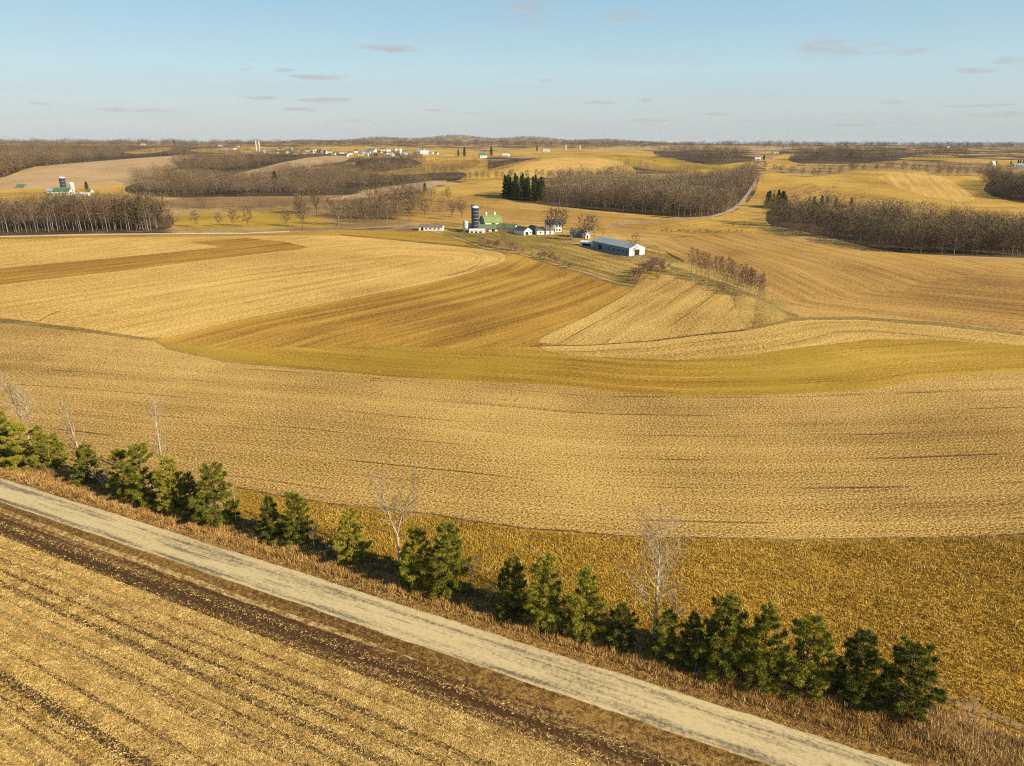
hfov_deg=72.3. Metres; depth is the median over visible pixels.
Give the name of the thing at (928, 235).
bare tree
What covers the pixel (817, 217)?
bare tree
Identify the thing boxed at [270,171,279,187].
conifer
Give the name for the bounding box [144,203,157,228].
bare tree
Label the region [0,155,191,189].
field
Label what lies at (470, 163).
field
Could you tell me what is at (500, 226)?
barn wing
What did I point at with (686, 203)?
bare tree
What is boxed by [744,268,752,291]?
bare tree
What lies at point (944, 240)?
bare tree
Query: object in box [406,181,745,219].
field
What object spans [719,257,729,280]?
bare tree
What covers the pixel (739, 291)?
grass strip
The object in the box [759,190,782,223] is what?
bare tree
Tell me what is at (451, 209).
bare tree
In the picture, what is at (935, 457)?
field
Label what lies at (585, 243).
shed
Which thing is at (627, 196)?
bare tree
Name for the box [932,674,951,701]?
sapling
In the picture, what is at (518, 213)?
field
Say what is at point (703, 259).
bare tree
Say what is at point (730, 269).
bare tree
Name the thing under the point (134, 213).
bare tree
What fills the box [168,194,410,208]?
field
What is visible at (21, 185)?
barn
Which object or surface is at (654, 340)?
dirt track
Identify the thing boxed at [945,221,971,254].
bare tree
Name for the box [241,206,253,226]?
bare tree
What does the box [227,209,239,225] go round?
bare tree
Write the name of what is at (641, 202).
bare tree
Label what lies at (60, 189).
barn
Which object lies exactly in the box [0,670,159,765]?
soil strip
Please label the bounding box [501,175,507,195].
conifer
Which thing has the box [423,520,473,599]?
pine tree
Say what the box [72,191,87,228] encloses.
bare tree
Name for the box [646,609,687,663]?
pine tree
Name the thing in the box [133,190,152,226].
bare tree
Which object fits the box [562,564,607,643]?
pine tree
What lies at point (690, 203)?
bare tree
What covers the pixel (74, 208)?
bare tree
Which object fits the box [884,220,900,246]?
bare tree
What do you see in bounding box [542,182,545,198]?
conifer
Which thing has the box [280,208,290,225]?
bare tree
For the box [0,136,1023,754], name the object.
ground
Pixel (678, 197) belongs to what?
bare tree
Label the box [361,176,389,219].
bare tree
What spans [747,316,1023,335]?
dirt track
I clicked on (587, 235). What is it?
porch
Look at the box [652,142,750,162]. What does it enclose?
woods
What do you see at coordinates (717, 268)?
bare tree
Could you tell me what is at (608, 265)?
field
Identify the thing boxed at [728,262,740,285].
bare tree
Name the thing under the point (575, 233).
house
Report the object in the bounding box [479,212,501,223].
barn
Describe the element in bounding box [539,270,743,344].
field
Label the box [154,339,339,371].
grass strip
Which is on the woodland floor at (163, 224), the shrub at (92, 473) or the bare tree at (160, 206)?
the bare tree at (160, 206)
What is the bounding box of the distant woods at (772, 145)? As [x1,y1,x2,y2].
[257,143,1022,156]
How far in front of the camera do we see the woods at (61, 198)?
496.04 m
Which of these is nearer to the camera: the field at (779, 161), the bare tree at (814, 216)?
the bare tree at (814, 216)
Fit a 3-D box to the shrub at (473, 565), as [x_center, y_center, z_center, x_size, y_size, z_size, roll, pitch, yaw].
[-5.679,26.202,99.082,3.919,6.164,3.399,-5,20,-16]
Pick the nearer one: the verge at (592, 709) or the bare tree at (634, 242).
the verge at (592, 709)
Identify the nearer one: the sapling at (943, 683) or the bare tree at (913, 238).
the sapling at (943, 683)
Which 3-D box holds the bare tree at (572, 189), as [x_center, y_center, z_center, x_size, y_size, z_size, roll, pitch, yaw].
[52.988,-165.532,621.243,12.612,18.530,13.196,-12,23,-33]
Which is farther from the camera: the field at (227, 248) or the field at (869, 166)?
the field at (869, 166)
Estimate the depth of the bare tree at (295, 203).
585.85 m
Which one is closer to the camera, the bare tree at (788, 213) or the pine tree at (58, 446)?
the pine tree at (58, 446)
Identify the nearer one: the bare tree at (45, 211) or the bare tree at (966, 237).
the bare tree at (966, 237)
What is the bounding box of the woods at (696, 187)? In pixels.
[541,161,769,213]
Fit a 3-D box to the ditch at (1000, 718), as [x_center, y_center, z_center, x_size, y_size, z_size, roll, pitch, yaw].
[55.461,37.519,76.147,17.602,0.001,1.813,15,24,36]
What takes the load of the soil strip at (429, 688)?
on the field at (53, 716)
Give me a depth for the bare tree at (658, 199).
579.41 m
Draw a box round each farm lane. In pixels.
[0,231,289,236]
[290,224,411,231]
[564,240,676,268]
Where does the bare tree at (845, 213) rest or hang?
on the woodland floor at (982, 253)
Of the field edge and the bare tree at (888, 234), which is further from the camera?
the field edge
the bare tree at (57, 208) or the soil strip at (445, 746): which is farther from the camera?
the bare tree at (57, 208)
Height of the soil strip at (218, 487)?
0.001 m
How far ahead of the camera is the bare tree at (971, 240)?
404.20 m
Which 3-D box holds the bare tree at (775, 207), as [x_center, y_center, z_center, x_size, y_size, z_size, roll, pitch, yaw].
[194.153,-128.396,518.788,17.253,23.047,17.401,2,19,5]
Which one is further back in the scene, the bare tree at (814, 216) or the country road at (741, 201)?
the country road at (741, 201)
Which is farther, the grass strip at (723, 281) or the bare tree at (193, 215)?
the bare tree at (193, 215)
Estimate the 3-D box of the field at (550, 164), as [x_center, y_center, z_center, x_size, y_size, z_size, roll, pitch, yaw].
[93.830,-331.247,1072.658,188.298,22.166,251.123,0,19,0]
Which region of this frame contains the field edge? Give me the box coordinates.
[412,197,634,214]
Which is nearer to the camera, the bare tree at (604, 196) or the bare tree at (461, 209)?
the bare tree at (461, 209)
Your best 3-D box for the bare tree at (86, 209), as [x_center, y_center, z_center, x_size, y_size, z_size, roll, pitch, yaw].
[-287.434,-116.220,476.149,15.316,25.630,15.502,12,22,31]
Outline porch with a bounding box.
[582,229,589,238]
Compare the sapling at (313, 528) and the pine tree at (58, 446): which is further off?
the pine tree at (58, 446)
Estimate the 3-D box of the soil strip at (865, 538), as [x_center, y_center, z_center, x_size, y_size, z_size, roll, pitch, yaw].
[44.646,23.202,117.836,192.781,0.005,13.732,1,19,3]
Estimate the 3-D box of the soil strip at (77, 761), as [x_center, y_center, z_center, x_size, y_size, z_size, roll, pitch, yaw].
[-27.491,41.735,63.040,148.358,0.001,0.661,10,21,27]
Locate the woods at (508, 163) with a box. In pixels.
[480,152,548,174]
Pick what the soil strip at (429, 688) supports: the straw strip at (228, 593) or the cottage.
the straw strip at (228, 593)
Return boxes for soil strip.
[0,517,707,765]
[0,547,544,765]
[0,557,502,765]
[0,569,444,765]
[0,580,399,765]
[0,596,346,765]
[0,609,309,765]
[0,629,255,765]
[0,644,218,765]
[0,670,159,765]
[0,694,104,764]
[0,707,86,765]
[0,728,54,765]
[124,478,265,493]
[234,486,1023,540]
[341,234,480,248]
[538,290,631,342]
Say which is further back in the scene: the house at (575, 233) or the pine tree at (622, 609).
the house at (575, 233)
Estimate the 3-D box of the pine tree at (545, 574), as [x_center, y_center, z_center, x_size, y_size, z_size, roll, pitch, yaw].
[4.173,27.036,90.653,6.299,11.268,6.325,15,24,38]
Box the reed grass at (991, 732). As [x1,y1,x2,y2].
[911,704,1023,765]
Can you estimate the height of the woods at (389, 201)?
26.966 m
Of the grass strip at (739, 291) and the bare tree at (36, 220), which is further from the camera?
the bare tree at (36, 220)
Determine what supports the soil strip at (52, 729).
on the field at (53, 716)
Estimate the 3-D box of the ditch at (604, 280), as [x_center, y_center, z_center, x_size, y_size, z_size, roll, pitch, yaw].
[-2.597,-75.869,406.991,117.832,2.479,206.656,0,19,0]
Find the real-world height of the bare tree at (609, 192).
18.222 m
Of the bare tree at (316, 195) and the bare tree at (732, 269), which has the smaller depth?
the bare tree at (732, 269)
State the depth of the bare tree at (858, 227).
439.12 m
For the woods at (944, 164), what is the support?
on the field at (869, 166)
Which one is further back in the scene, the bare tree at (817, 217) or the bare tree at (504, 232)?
the bare tree at (817, 217)
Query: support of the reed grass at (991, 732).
on the field at (249, 507)
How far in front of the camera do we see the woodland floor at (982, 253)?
437.22 m
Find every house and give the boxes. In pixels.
[478,153,486,157]
[570,228,590,237]
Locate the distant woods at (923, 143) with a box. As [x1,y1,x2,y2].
[0,137,1023,148]
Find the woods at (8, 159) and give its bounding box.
[0,138,250,175]
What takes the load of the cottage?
on the field at (608, 265)
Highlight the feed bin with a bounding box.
[463,220,467,230]
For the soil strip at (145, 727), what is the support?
on the field at (53, 716)
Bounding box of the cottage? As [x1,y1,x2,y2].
[528,225,537,233]
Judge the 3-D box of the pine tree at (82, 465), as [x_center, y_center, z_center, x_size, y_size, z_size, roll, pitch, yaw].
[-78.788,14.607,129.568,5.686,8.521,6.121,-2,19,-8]
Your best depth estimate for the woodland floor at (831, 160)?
1457.19 m
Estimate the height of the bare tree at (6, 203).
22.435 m
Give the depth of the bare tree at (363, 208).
535.62 m
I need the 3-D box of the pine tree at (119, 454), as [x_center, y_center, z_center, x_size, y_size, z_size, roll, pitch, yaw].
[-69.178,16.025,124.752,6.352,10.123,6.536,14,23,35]
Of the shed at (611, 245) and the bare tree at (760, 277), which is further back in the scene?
the shed at (611, 245)
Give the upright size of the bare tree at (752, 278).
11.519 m
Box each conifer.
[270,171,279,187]
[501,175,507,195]
[506,176,512,196]
[510,181,515,197]
[513,179,519,197]
[519,175,523,194]
[521,178,526,197]
[523,179,530,199]
[530,183,536,199]
[537,184,541,200]
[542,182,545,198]
[668,203,675,217]
[763,191,770,206]
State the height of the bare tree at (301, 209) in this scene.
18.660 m
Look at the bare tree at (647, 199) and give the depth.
583.83 m
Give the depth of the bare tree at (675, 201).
571.02 m
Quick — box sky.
[0,0,1023,145]
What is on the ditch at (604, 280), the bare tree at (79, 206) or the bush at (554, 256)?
the bush at (554, 256)
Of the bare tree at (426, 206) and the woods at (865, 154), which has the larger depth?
the woods at (865, 154)
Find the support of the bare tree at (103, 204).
on the woodland floor at (163, 224)
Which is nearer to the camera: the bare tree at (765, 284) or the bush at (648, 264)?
the bare tree at (765, 284)
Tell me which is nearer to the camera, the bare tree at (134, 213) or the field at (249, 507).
the field at (249, 507)
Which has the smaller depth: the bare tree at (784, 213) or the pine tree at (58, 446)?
the pine tree at (58, 446)
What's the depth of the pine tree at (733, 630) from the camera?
81.72 m
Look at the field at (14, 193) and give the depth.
718.52 m
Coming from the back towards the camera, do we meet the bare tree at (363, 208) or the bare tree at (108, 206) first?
the bare tree at (363, 208)
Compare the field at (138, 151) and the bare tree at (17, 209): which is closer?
the bare tree at (17, 209)
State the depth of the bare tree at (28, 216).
469.70 m
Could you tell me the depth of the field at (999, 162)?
1477.95 m
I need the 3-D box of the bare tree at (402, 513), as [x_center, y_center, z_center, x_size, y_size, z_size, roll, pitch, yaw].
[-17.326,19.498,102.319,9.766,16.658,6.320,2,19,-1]
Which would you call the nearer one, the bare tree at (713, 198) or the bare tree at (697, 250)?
the bare tree at (697, 250)
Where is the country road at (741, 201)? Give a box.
[711,169,759,216]
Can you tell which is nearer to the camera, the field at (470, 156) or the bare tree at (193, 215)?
the bare tree at (193, 215)
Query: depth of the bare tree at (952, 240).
405.39 m
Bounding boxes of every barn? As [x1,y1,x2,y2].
[16,184,26,187]
[52,188,73,195]
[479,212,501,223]
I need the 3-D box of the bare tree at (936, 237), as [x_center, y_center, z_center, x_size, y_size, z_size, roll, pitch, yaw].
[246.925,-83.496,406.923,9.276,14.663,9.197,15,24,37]
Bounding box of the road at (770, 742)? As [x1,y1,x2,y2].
[0,478,910,765]
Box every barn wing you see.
[478,224,497,230]
[497,223,517,231]
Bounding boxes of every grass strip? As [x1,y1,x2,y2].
[0,318,153,340]
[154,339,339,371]
[670,266,798,317]
[692,272,758,294]
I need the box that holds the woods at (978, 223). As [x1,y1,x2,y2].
[760,183,1023,253]
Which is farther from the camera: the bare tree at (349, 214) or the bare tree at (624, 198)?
the bare tree at (624, 198)
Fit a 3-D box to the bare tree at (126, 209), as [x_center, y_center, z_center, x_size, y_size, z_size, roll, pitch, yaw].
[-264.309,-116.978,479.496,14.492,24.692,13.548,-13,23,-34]
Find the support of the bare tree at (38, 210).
on the woodland floor at (163, 224)
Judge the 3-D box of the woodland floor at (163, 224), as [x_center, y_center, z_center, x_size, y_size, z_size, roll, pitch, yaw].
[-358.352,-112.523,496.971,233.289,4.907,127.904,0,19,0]
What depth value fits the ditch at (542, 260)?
383.71 m
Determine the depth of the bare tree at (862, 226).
442.68 m
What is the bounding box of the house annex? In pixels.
[535,226,554,234]
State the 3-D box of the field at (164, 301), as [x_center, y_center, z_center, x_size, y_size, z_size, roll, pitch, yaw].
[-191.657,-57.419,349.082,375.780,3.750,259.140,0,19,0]
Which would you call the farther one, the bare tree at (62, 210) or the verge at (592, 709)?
the bare tree at (62, 210)
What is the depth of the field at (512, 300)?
257.44 m
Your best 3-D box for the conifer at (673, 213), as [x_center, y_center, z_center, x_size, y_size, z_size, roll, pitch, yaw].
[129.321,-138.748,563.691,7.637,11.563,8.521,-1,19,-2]
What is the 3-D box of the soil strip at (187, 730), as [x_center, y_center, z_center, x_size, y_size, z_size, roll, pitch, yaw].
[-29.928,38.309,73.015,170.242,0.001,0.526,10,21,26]
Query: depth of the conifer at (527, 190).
664.71 m
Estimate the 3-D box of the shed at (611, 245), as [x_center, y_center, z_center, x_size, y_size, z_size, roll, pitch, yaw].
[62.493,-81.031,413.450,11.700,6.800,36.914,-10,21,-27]
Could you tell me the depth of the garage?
476.00 m
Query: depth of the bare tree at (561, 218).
478.75 m
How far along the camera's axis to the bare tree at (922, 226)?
400.29 m
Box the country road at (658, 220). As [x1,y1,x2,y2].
[603,216,711,226]
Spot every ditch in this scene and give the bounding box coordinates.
[427,231,633,287]
[432,231,633,285]
[931,689,1023,731]
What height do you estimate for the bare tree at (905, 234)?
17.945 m
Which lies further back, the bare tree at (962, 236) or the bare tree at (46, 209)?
the bare tree at (46, 209)
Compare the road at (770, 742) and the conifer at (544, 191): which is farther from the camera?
the conifer at (544, 191)
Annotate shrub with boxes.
[88,455,111,488]
[459,551,486,583]
[483,581,495,602]
[633,631,650,649]
[961,692,982,718]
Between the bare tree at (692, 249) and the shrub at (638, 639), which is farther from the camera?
the bare tree at (692, 249)
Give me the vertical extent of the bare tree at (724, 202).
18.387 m
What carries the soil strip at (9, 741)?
on the field at (53, 716)
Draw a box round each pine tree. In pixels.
[0,410,25,463]
[0,421,52,471]
[24,424,58,470]
[45,432,69,467]
[68,442,105,486]
[104,448,140,498]
[119,442,166,506]
[152,455,190,513]
[178,471,203,514]
[188,460,242,527]
[253,494,285,545]
[280,491,313,545]
[332,508,371,565]
[397,524,436,594]
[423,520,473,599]
[494,552,527,621]
[519,550,567,636]
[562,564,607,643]
[602,601,638,654]
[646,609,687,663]
[673,610,708,674]
[696,592,749,684]
[736,600,792,696]
[775,613,837,701]
[824,627,884,713]
[871,634,948,724]
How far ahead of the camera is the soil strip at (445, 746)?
82.88 m
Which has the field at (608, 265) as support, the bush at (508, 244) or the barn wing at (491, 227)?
the barn wing at (491, 227)
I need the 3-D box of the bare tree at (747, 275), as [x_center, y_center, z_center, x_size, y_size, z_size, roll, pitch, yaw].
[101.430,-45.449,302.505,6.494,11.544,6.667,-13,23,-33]
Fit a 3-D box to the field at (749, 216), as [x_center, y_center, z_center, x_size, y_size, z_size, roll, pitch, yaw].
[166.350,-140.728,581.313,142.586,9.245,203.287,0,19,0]
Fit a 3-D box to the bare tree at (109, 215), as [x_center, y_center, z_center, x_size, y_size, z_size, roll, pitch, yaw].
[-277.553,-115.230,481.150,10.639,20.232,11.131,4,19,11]
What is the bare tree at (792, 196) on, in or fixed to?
on the woodland floor at (982, 253)
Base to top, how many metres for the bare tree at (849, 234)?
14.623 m
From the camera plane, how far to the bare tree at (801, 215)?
492.66 m
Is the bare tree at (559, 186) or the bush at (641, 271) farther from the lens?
the bare tree at (559, 186)
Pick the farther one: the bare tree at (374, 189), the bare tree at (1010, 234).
the bare tree at (374, 189)
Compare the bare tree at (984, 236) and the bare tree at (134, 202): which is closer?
the bare tree at (984, 236)
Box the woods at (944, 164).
[769,158,1023,174]
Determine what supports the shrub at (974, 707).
on the field at (249, 507)
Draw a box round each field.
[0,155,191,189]
[0,185,169,213]
[0,230,474,246]
[0,235,504,337]
[0,238,305,284]
[0,323,1023,538]
[0,529,652,765]
[110,235,802,349]
[127,147,170,153]
[131,151,1023,181]
[158,339,1023,395]
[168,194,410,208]
[172,200,409,231]
[173,212,334,228]
[189,146,481,157]
[229,488,1023,737]
[234,156,349,174]
[325,181,446,199]
[352,152,487,180]
[391,195,791,238]
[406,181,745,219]
[416,222,687,282]
[423,160,479,173]
[459,158,546,180]
[485,148,654,158]
[512,157,635,177]
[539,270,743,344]
[540,320,1023,359]
[596,155,753,175]
[600,145,791,149]
[646,199,780,233]
[650,232,1023,331]
[680,266,795,327]
[753,170,1023,229]
[755,182,828,200]
[762,154,796,170]
[768,161,1023,176]
[880,171,974,200]
[899,157,1022,165]
[934,256,1023,262]
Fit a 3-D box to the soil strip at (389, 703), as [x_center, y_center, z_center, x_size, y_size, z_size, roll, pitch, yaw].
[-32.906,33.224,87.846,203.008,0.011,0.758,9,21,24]
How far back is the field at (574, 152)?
1902.77 m
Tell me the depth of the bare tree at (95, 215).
485.02 m
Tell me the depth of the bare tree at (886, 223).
417.63 m
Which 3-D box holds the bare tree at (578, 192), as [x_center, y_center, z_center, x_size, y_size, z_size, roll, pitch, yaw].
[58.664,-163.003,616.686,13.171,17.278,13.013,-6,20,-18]
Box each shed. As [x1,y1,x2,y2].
[418,224,443,230]
[469,229,485,232]
[580,240,592,246]
[592,236,644,255]
[1012,163,1023,166]
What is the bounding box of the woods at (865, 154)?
[788,144,973,161]
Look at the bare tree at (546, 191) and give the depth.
639.66 m
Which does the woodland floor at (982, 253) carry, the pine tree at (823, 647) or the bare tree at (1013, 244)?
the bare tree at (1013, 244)
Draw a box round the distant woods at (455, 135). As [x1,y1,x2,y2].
[291,134,655,142]
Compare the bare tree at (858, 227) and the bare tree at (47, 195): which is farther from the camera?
the bare tree at (47, 195)
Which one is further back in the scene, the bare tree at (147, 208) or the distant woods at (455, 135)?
the distant woods at (455, 135)
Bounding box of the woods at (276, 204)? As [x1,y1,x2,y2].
[171,197,419,216]
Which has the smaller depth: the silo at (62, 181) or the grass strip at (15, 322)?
the grass strip at (15, 322)
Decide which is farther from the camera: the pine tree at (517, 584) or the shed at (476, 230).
the shed at (476, 230)
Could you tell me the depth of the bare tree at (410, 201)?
542.70 m
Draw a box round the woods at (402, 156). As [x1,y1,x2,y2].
[353,150,423,170]
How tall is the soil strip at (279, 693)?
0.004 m
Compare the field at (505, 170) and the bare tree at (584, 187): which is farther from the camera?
the field at (505, 170)
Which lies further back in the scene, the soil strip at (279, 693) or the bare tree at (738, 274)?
the bare tree at (738, 274)
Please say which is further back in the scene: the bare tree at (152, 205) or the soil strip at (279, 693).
the bare tree at (152, 205)
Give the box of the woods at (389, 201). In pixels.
[338,174,465,220]
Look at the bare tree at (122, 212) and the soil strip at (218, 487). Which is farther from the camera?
the bare tree at (122, 212)
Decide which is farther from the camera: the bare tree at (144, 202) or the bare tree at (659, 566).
the bare tree at (144, 202)
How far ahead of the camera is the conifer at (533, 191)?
657.65 m
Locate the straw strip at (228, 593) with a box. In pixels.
[0,507,425,662]
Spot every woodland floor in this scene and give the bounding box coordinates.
[0,214,173,232]
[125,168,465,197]
[502,179,753,216]
[653,151,754,164]
[766,207,1023,257]
[788,155,957,163]
[983,180,1023,202]
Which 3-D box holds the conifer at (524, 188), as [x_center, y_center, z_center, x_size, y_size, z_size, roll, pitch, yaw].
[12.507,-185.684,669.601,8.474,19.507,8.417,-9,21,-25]
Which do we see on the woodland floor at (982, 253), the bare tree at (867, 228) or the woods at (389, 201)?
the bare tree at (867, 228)
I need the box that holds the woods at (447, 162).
[373,149,497,178]
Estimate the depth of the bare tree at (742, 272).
308.04 m
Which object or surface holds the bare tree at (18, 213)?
on the woodland floor at (163, 224)
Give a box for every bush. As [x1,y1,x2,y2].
[505,240,515,249]
[545,251,555,260]
[552,254,560,261]
[635,266,645,275]
[638,261,647,270]
[643,260,653,271]
[653,266,661,274]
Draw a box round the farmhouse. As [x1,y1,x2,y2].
[544,219,562,231]
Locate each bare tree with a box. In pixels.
[0,196,15,231]
[0,204,4,231]
[0,370,37,453]
[1,204,12,229]
[3,199,22,231]
[3,204,21,231]
[7,201,25,230]
[7,206,23,232]
[14,205,32,232]
[21,197,40,231]
[21,207,34,231]
[24,205,44,230]
[31,200,47,229]
[35,200,53,230]
[36,204,49,230]
[37,196,55,229]
[38,190,61,230]
[42,196,62,229]
[47,192,66,229]
[47,194,70,229]
[52,195,72,230]
[52,392,86,447]
[59,204,71,229]
[62,198,81,229]
[63,202,74,229]
[64,193,86,231]
[65,193,88,230]
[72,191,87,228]
[75,195,96,230]
[84,199,100,229]
[87,193,108,229]
[89,205,102,228]
[92,197,114,231]
[99,193,120,229]
[101,200,114,229]
[102,190,132,228]
[112,199,133,228]
[116,196,135,229]
[117,187,158,228]
[117,196,133,228]
[119,198,140,228]
[127,199,138,229]
[131,196,142,229]
[131,198,151,229]
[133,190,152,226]
[135,192,157,230]
[138,203,151,230]
[139,391,168,475]
[144,192,162,228]
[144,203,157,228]
[145,201,164,227]
[146,196,173,227]
[151,203,159,227]
[164,209,178,228]
[188,210,198,223]
[214,212,222,226]
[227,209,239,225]
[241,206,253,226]
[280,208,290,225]
[287,192,307,211]
[294,202,312,227]
[305,186,326,213]
[325,193,349,225]
[344,205,356,220]
[359,202,372,222]
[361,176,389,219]
[362,465,425,562]
[383,173,408,213]
[397,193,418,219]
[420,197,429,213]
[444,200,458,219]
[455,201,467,217]
[497,224,510,247]
[540,183,553,197]
[540,207,560,234]
[545,180,558,203]
[553,181,568,204]
[555,206,573,232]
[562,185,570,202]
[567,187,576,200]
[572,188,587,207]
[576,186,587,207]
[576,213,596,239]
[586,187,593,208]
[588,214,602,238]
[600,188,611,207]
[604,190,614,209]
[612,187,623,210]
[615,190,629,211]
[615,499,697,640]
[621,184,635,211]
[625,233,642,256]
[627,188,640,210]
[636,192,647,213]
[642,193,652,210]
[650,195,658,213]
[651,189,664,213]
[669,193,679,211]
[675,190,685,215]
[683,194,691,215]
[684,195,697,215]
[686,245,698,272]
[692,249,702,271]
[695,197,705,214]
[696,191,710,215]
[697,252,708,273]
[699,252,711,275]
[705,255,715,277]
[708,196,719,214]
[710,256,718,277]
[712,256,724,275]
[718,193,727,212]
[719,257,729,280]
[722,255,735,281]
[725,260,738,283]
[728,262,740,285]
[733,264,743,286]
[736,263,748,285]
[738,266,748,288]
[741,266,753,289]
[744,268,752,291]
[747,268,759,287]
[750,269,764,294]
[753,275,763,295]
[755,271,768,297]
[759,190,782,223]
[763,193,785,224]
[768,197,791,225]
[777,204,791,226]
[781,201,794,224]
[787,193,803,224]
[790,205,804,227]
[791,196,813,229]
[796,203,810,226]
[801,205,821,231]
[805,203,823,230]
[809,202,834,233]
[819,204,840,232]
[819,209,834,231]
[821,202,847,234]
[832,211,848,235]
[835,205,856,236]
[838,209,862,237]
[844,220,861,241]
[847,218,864,242]
[852,215,870,240]
[854,216,878,244]
[875,222,898,248]
[883,224,895,247]
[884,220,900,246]
[890,224,908,248]
[891,221,921,251]
[898,220,918,250]
[903,222,929,251]
[905,228,921,252]
[909,223,935,252]
[922,224,943,250]
[923,226,937,250]
[928,227,943,251]
[933,224,957,254]
[936,220,961,252]
[943,227,965,251]
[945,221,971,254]
[954,224,972,252]
[954,226,975,253]
[960,228,980,252]
[966,227,990,253]
[970,228,992,254]
[978,225,996,251]
[986,231,1003,253]
[988,231,1009,253]
[994,235,1013,256]
[995,221,1023,254]
[1002,224,1023,255]
[1008,225,1023,255]
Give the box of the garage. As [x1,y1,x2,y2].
[513,226,531,234]
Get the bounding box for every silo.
[59,177,66,187]
[69,182,75,192]
[471,204,478,228]
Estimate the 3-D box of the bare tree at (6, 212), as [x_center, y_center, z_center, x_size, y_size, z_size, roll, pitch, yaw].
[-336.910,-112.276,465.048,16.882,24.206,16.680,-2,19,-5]
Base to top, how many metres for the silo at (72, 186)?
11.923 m
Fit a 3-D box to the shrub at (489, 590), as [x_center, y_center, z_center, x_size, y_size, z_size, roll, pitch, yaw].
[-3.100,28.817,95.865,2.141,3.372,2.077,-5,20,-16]
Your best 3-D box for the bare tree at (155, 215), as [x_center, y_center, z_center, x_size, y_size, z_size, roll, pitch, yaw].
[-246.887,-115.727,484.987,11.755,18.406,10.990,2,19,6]
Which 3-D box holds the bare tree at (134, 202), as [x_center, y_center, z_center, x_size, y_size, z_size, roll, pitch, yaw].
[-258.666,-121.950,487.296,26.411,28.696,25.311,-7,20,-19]
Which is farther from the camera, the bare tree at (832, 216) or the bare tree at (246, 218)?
the bare tree at (246, 218)
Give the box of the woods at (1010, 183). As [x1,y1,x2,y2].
[978,164,1023,198]
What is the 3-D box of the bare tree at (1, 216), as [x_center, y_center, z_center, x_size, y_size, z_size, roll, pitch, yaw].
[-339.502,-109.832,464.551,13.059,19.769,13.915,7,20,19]
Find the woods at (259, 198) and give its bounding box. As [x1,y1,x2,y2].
[171,196,356,209]
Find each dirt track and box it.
[539,329,746,345]
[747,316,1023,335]
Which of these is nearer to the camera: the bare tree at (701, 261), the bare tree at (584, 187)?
the bare tree at (701, 261)
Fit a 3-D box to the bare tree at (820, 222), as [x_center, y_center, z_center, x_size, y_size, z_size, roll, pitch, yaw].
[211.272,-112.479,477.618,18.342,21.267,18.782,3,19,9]
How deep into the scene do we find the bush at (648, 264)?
350.00 m
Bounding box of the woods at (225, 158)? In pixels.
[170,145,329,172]
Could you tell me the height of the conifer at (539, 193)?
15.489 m
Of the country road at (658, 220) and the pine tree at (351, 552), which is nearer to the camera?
the pine tree at (351, 552)
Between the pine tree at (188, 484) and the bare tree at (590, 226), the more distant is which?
the bare tree at (590, 226)
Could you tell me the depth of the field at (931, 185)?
734.03 m
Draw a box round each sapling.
[223,474,242,518]
[307,514,318,548]
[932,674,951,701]
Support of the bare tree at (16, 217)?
on the woodland floor at (163, 224)
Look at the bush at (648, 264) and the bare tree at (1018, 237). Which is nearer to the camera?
the bush at (648, 264)
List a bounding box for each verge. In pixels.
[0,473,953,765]
[0,502,770,765]
[6,468,989,765]
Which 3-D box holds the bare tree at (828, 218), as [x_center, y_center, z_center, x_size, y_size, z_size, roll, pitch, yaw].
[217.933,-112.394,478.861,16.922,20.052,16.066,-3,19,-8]
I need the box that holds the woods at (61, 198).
[0,185,172,230]
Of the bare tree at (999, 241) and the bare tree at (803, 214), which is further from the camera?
the bare tree at (803, 214)
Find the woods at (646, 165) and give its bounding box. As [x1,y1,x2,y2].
[616,154,700,175]
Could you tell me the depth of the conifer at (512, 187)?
674.09 m
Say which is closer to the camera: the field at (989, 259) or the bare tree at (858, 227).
the field at (989, 259)

